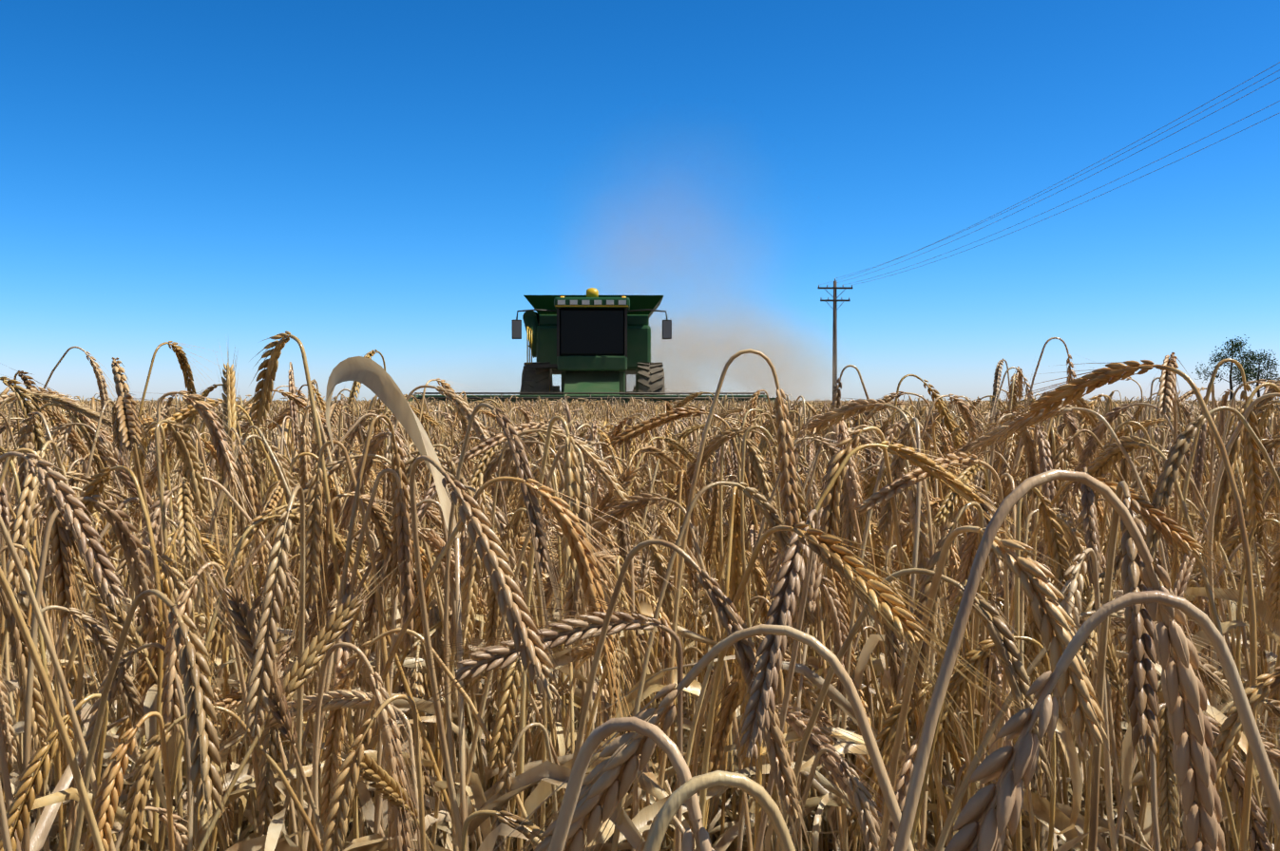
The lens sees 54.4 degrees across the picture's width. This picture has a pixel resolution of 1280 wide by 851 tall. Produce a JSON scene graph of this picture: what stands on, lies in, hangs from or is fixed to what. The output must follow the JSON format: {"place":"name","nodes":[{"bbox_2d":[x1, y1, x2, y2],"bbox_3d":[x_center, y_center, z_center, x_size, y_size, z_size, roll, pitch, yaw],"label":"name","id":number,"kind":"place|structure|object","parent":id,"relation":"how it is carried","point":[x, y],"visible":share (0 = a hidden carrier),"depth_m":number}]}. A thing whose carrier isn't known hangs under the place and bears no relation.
{"place":"outdoors","nodes":[
{"label":"outdoors","id":0,"kind":"place"},
{"bbox_2d":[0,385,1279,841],"bbox_3d":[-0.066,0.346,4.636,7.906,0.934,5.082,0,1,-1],"label":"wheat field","id":1,"kind":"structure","parent":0,"point":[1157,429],"depth_m":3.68},
{"bbox_2d":[0,0,1279,403],"label":"sky","id":2,"kind":"structure","parent":0,"point":[394,179]},
{"bbox_2d":[0,330,1279,850],"bbox_3d":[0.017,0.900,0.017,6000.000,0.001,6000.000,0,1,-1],"label":"ground","id":3,"kind":"structure","parent":0,"point":[540,807],"depth_m":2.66},
{"bbox_2d":[408,287,775,412],"bbox_3d":[-1.315,-1.836,35.711,9.220,4.199,12.515,0,1,-1],"label":"combine harvester","id":4,"kind":"object","parent":3,"relation":"on","point":[592,329],"visible":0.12,"depth_m":33.05},
{"bbox_2d":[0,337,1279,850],"bbox_3d":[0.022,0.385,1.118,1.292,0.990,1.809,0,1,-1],"label":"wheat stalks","id":5,"kind":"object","parent":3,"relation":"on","point":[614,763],"visible":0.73,"depth_m":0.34},
{"bbox_2d":[817,278,852,401],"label":"utility pole","id":6,"kind":"object","parent":3,"relation":"on","point":[834,322],"visible":0.9,"depth_m":96.00},
{"bbox_2d":[820,62,1279,285],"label":"power lines","id":7,"kind":"object","parent":6,"relation":"attached to","point":[1094,174],"visible":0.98,"depth_m":43.84},
{"bbox_2d":[1191,334,1261,400],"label":"hedgerow tree","id":8,"kind":"object","parent":3,"relation":"on","point":[1232,354],"visible":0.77,"depth_m":201.35},
{"bbox_2d":[1232,349,1279,398],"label":"hedgerow tree","id":9,"kind":"object","parent":3,"relation":"on","point":[1259,360],"visible":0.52,"depth_m":206.36}
]}

